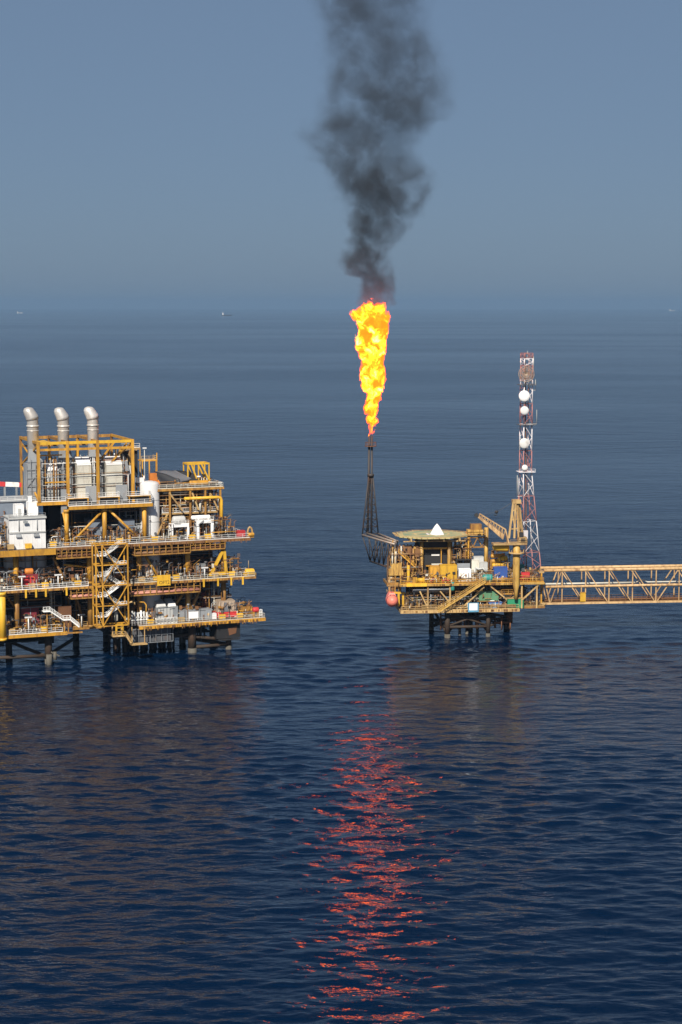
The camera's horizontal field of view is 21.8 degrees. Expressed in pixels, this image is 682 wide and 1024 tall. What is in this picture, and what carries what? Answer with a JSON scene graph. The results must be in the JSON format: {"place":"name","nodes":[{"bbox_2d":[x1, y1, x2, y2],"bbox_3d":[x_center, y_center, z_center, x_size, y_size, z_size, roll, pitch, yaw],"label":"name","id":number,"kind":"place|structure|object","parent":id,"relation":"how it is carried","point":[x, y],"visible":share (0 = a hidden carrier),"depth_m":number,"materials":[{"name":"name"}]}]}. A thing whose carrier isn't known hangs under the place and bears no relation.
{"place":"outdoors","nodes":[
{"label":"outdoors","id":0,"kind":"place"},
{"bbox_2d":[212,598,236,617],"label":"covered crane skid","id":1,"kind":"object","parent":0,"point":[221,603],"visible":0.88,"depth_m":489.34,"materials":[{"name":"beige fabric"}]},
{"bbox_2d":[0,309,681,1023],"bbox_3d":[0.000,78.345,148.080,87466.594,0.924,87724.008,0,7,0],"label":"water","id":2,"kind":"structure","parent":0,"point":[334,787],"depth_m":414.94,"materials":[{"name":"blue liquid"}]},
{"bbox_2d":[0,434,265,665],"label":"production platform","id":3,"kind":"structure","parent":2,"relation":"in","point":[108,571],"depth_m":479.98,"materials":[{"name":"metal"}]},
{"bbox_2d":[7,544,13,549],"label":"hose box","id":4,"kind":"object","parent":3,"relation":"on","point":[10,546],"visible":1,"depth_m":462.49,"materials":[{"name":"beige metal"}]},
{"bbox_2d":[0,482,21,495],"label":"crane boom","id":5,"kind":"object","parent":3,"relation":"on","point":[11,484],"visible":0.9,"depth_m":481.27,"materials":[{"name":"metal"}]},
{"bbox_2d":[8,628,14,633],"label":"hose box","id":6,"kind":"object","parent":3,"relation":"on","point":[10,631],"visible":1,"depth_m":464.96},
{"bbox_2d":[0,495,35,540],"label":"grey block","id":7,"kind":"structure","parent":3,"relation":"on","point":[6,504],"depth_m":470.10,"materials":[{"name":"grey metal"}]},
{"bbox_2d":[3,513,45,549],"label":"white building","id":8,"kind":"structure","parent":3,"relation":"on","point":[23,529],"depth_m":464.97,"materials":[{"name":"white metal"}]},
{"bbox_2d":[13,503,23,515],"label":"roof cabin","id":9,"kind":"object","parent":8,"relation":"on","point":[18,508],"visible":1,"depth_m":466.21,"materials":[{"name":"white metal"}]},
{"bbox_2d":[26,496,37,515],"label":"roof cabin","id":10,"kind":"object","parent":8,"relation":"on","point":[31,507],"visible":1,"depth_m":467.51,"materials":[{"name":"white metal"}]},
{"bbox_2d":[3,555,46,585],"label":"grey silo row","id":11,"kind":"object","parent":3,"relation":"on","point":[41,562],"visible":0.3,"depth_m":471.32,"materials":[{"name":"grey metal"}]},
{"bbox_2d":[25,543,31,549],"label":"hose box","id":12,"kind":"object","parent":3,"relation":"on","point":[28,545],"visible":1,"depth_m":464.21,"materials":[{"name":"yellow metal"}]},
{"bbox_2d":[20,568,37,585],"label":"red compressor","id":13,"kind":"object","parent":3,"relation":"on","point":[29,572],"visible":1,"depth_m":467.73,"materials":[{"name":"metal"}]},
{"bbox_2d":[24,576,33,584],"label":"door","id":14,"kind":"structure","parent":13,"relation":"in","point":[25,579],"depth_m":467.34,"materials":[{"name":"red metal"}]},
{"bbox_2d":[20,606,38,628],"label":"dark red pump","id":15,"kind":"object","parent":3,"relation":"on","point":[34,611],"visible":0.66,"depth_m":472.98,"materials":[{"name":"red metal"}]},
{"bbox_2d":[28,583,34,588],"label":"hose box","id":16,"kind":"object","parent":3,"relation":"on","point":[31,585],"visible":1,"depth_m":465.74,"materials":[{"name":"metal"}]},
{"bbox_2d":[23,407,43,499],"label":"exhaust stack","id":17,"kind":"object","parent":3,"relation":"on","point":[30,466],"visible":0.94,"depth_m":471.36,"materials":[{"name":"metal"}]},
{"bbox_2d":[44,462,58,499],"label":"air intake","id":18,"kind":"object","parent":3,"relation":"on","point":[48,468],"visible":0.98,"depth_m":472.51,"materials":[{"name":"grey metal"}]},
{"bbox_2d":[56,604,71,627],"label":"brown crate","id":19,"kind":"object","parent":3,"relation":"on","point":[64,609],"visible":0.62,"depth_m":474.99,"materials":[{"name":"brown metal"}]},
{"bbox_2d":[54,407,74,498],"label":"exhaust stack","id":20,"kind":"object","parent":3,"relation":"on","point":[62,417],"visible":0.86,"depth_m":474.36,"materials":[{"name":"metal"}]},
{"bbox_2d":[73,456,91,502],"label":"air intake","id":21,"kind":"object","parent":3,"relation":"on","point":[80,469],"visible":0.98,"depth_m":473.11,"materials":[{"name":"beige metal"}]},
{"bbox_2d":[84,517,102,541],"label":"turbine hood","id":22,"kind":"object","parent":3,"relation":"on","point":[96,523],"visible":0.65,"depth_m":477.25,"materials":[{"name":"grey metal"}]},
{"bbox_2d":[84,407,103,495],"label":"exhaust stack","id":23,"kind":"object","parent":3,"relation":"on","point":[91,415],"visible":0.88,"depth_m":477.42,"materials":[{"name":"metal"}]},
{"bbox_2d":[103,456,122,502],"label":"air intake","id":24,"kind":"object","parent":3,"relation":"on","point":[111,481],"visible":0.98,"depth_m":476.14,"materials":[{"name":"beige metal"}]},
{"bbox_2d":[114,517,134,540],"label":"turbine hood","id":25,"kind":"object","parent":3,"relation":"on","point":[128,521],"visible":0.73,"depth_m":480.46,"materials":[{"name":"grey metal"}]},
{"bbox_2d":[127,601,135,626],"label":"gooseneck vent","id":26,"kind":"object","parent":3,"relation":"on","point":[133,602],"visible":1,"depth_m":475.81,"materials":[{"name":"yellow metal"}]},
{"bbox_2d":[130,601,148,625],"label":"valve manifold","id":27,"kind":"object","parent":3,"relation":"on","point":[134,620],"visible":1,"depth_m":478.71,"materials":[{"name":"white metal"}]},
{"bbox_2d":[142,447,146,475],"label":"lamp mast","id":28,"kind":"object","parent":3,"relation":"on","point":[144,448],"visible":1,"depth_m":483.43,"materials":[{"name":"white metal"}]},
{"bbox_2d":[136,476,160,617],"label":"tall vessel","id":29,"kind":"object","parent":3,"relation":"on","point":[153,518],"visible":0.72,"depth_m":482.07,"materials":[{"name":"white metal"}]},
{"bbox_2d":[147,619,153,624],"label":"hose box","id":30,"kind":"object","parent":3,"relation":"on","point":[151,621],"visible":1,"depth_m":479.11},
{"bbox_2d":[149,473,159,483],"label":"orange winch","id":31,"kind":"object","parent":3,"relation":"on","point":[152,476],"visible":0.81,"depth_m":485.89,"materials":[{"name":"orange metal"}]},
{"bbox_2d":[154,598,177,620],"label":"grey module","id":32,"kind":"object","parent":3,"relation":"on","point":[171,611],"visible":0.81,"depth_m":483.02,"materials":[{"name":"grey metal"}]},
{"bbox_2d":[155,617,177,623],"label":"white skid","id":33,"kind":"object","parent":3,"relation":"on","point":[170,619],"visible":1,"depth_m":481.10,"materials":[{"name":"white metal"}]},
{"bbox_2d":[154,470,197,487],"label":"tarpaulin","id":34,"kind":"object","parent":3,"relation":"on","point":[169,476],"visible":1,"depth_m":488.27,"materials":[{"name":"grey fabric"}]},
{"bbox_2d":[168,516,188,538],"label":"framed vessel","id":35,"kind":"object","parent":3,"relation":"on","point":[179,519],"visible":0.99,"depth_m":482.68,"materials":[{"name":"white metal"}]},
{"bbox_2d":[178,617,184,622],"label":"hose box","id":36,"kind":"object","parent":3,"relation":"on","point":[182,618],"visible":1,"depth_m":482.33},
{"bbox_2d":[178,607,211,620],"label":"container","id":37,"kind":"object","parent":3,"relation":"on","point":[194,613],"visible":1,"depth_m":485.25,"materials":[{"name":"grey metal"}]},
{"bbox_2d":[189,480,208,486],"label":"roof drum","id":38,"kind":"object","parent":3,"relation":"on","point":[205,482],"visible":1,"depth_m":487.07,"materials":[{"name":"metal"}]},
{"bbox_2d":[194,563,204,576],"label":"grey cabinet","id":39,"kind":"object","parent":3,"relation":"on","point":[202,565],"visible":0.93,"depth_m":486.91,"materials":[{"name":"grey metal"}]},
{"bbox_2d":[191,515,213,538],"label":"framed vessel","id":40,"kind":"object","parent":3,"relation":"on","point":[198,519],"visible":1,"depth_m":485.02,"materials":[{"name":"white metal"}]},
{"bbox_2d":[198,590,217,607],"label":"dark red container","id":41,"kind":"object","parent":3,"relation":"on","point":[203,593],"visible":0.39,"depth_m":493.17,"materials":[{"name":"metal"}]},
{"bbox_2d":[223,532,235,537],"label":"black skid","id":42,"kind":"object","parent":3,"relation":"on","point":[233,533],"visible":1,"depth_m":487.83,"materials":[{"name":"black metal"}]},
{"bbox_2d":[228,571,235,576],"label":"hose box","id":43,"kind":"object","parent":3,"relation":"on","point":[232,573],"visible":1,"depth_m":486.40,"materials":[{"name":"yellow metal"}]},
{"bbox_2d":[236,530,244,537],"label":"red box","id":44,"kind":"object","parent":3,"relation":"on","point":[240,533],"visible":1,"depth_m":488.07,"materials":[{"name":"red metal"}]},
{"bbox_2d":[237,605,251,614],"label":"yellow tank","id":45,"kind":"object","parent":3,"relation":"on","point":[243,608],"visible":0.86,"depth_m":492.06,"materials":[{"name":"yellow metal"}]},
{"bbox_2d":[243,560,255,575],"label":"yellow capstan","id":46,"kind":"object","parent":3,"relation":"on","point":[250,571],"visible":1,"depth_m":488.52,"materials":[{"name":"yellow metal"}]},
{"bbox_2d":[246,526,253,537],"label":"davit","id":47,"kind":"object","parent":3,"relation":"on","point":[251,534],"visible":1,"depth_m":487.97,"materials":[{"name":"yellow metal"}]},
{"bbox_2d":[252,607,258,617],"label":"red drum","id":48,"kind":"object","parent":3,"relation":"on","point":[255,609],"visible":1,"depth_m":490.83,"materials":[{"name":"red metal"}]},
{"bbox_2d":[383,523,544,637],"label":"wellhead platform","id":49,"kind":"structure","parent":2,"relation":"in","point":[424,552],"depth_m":509.24,"materials":[{"name":"metal"}]},
{"bbox_2d":[362,434,397,567],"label":"flare boom","id":50,"kind":"object","parent":49,"relation":"attached to","point":[378,536],"visible":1,"depth_m":517.70,"materials":[{"name":"metal"}]},
{"bbox_2d":[386,592,397,606],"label":"lifeboat","id":51,"kind":"object","parent":49,"relation":"hanging from","point":[391,599],"visible":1,"depth_m":504.60,"materials":[{"name":"plastic"}]},
{"bbox_2d":[407,565,409,582],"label":"yellow accumulator","id":52,"kind":"object","parent":49,"relation":"on","point":[408,571],"visible":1,"depth_m":504.35,"materials":[{"name":"yellow metal"}]},
{"bbox_2d":[406,577,426,586],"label":"yellow winch","id":53,"kind":"object","parent":49,"relation":"on","point":[415,581],"visible":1,"depth_m":503.94,"materials":[{"name":"yellow metal"}]},
{"bbox_2d":[429,565,439,582],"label":"ribbed container","id":54,"kind":"object","parent":49,"relation":"on","point":[434,569],"visible":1,"depth_m":506.59,"materials":[{"name":"yellow metal"}]},
{"bbox_2d":[430,524,443,534],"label":"white tent","id":55,"kind":"object","parent":49,"relation":"on","point":[436,530],"visible":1,"depth_m":510.24,"materials":[{"name":"white fabric"}]},
{"bbox_2d":[439,564,456,581],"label":"ribbed container","id":56,"kind":"object","parent":49,"relation":"on","point":[446,568],"visible":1,"depth_m":506.76,"materials":[{"name":"yellow metal"}]},
{"bbox_2d":[455,558,471,575],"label":"dark canopy","id":57,"kind":"object","parent":49,"relation":"on","point":[463,565],"visible":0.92,"depth_m":509.50,"materials":[{"name":"grey metal"}]},
{"bbox_2d":[458,568,470,580],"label":"white box","id":58,"kind":"object","parent":49,"relation":"on","point":[461,571],"visible":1,"depth_m":506.77,"materials":[{"name":"white metal"}]},
{"bbox_2d":[468,603,478,611],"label":"white sign","id":59,"kind":"object","parent":49,"relation":"attached to","point":[473,607],"visible":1,"depth_m":506.34,"materials":[{"name":"white metal"}]},
{"bbox_2d":[471,556,487,580],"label":"grey stack","id":60,"kind":"object","parent":49,"relation":"on","point":[478,563],"visible":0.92,"depth_m":509.52,"materials":[{"name":"white metal"}]},
{"bbox_2d":[482,574,492,581],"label":"teal tank","id":61,"kind":"object","parent":49,"relation":"on","point":[487,577],"visible":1,"depth_m":506.43,"materials":[{"name":"teal metal"}]},
{"bbox_2d":[478,590,498,600],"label":"pale green container","id":62,"kind":"object","parent":49,"relation":"on","point":[493,595],"visible":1,"depth_m":508.39,"materials":[{"name":"green metal"}]},
{"bbox_2d":[488,600,501,607],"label":"blue skip","id":63,"kind":"object","parent":49,"relation":"on","point":[500,602],"visible":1,"depth_m":507.91,"materials":[{"name":"blue metal"}]},
{"bbox_2d":[488,553,507,576],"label":"yellow machine pile","id":64,"kind":"object","parent":49,"relation":"on","point":[494,562],"visible":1,"depth_m":510.73,"materials":[{"name":"yellow metal"}]},
{"bbox_2d":[474,499,526,598],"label":"pedestal crane","id":65,"kind":"object","parent":49,"relation":"on","point":[504,546],"visible":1,"depth_m":504.27,"materials":[{"name":"yellow metal"}]},
{"bbox_2d":[519,532,524,540],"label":"cab window","id":66,"kind":"structure","parent":65,"relation":"in","point":[520,533],"depth_m":503.77,"materials":[{"name":"black glass"}]},
{"bbox_2d":[493,566,507,581],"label":"blue box","id":67,"kind":"object","parent":49,"relation":"on","point":[503,570],"visible":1,"depth_m":508.11,"materials":[{"name":"blue metal"}]},
{"bbox_2d":[506,597,523,607],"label":"green skip","id":68,"kind":"object","parent":49,"relation":"on","point":[512,600],"visible":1,"depth_m":508.42,"materials":[{"name":"green metal"}]},
{"bbox_2d":[520,571,529,580],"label":"red crate","id":69,"kind":"object","parent":49,"relation":"on","point":[523,573],"visible":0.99,"depth_m":509.03,"materials":[{"name":"red metal"}]},
{"bbox_2d":[516,351,540,573],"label":"radio mast","id":70,"kind":"object","parent":49,"relation":"on","point":[524,397],"visible":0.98,"depth_m":514.37,"materials":[{"name":"red metal"}]},
{"bbox_2d":[534,568,545,605],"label":"bearing frame","id":71,"kind":"object","parent":49,"relation":"on","point":[541,602],"visible":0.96,"depth_m":512.50,"materials":[{"name":"yellow metal"}]},
{"bbox_2d":[540,564,681,604],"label":"footbridge","id":72,"kind":"object","parent":71,"relation":"on","point":[614,600],"visible":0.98,"depth_m":516.87,"materials":[{"name":"metal"}]},
{"bbox_2d":[580,592,585,601],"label":"bridge cabinet","id":73,"kind":"object","parent":72,"relation":"attached to","point":[582,596],"visible":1,"depth_m":514.34,"materials":[{"name":"yellow metal"}]},
{"bbox_2d":[0,0,681,308],"label":"sky","id":74,"kind":"structure","parent":0,"point":[155,154],"materials":[{"name":"blue"}]}
]}

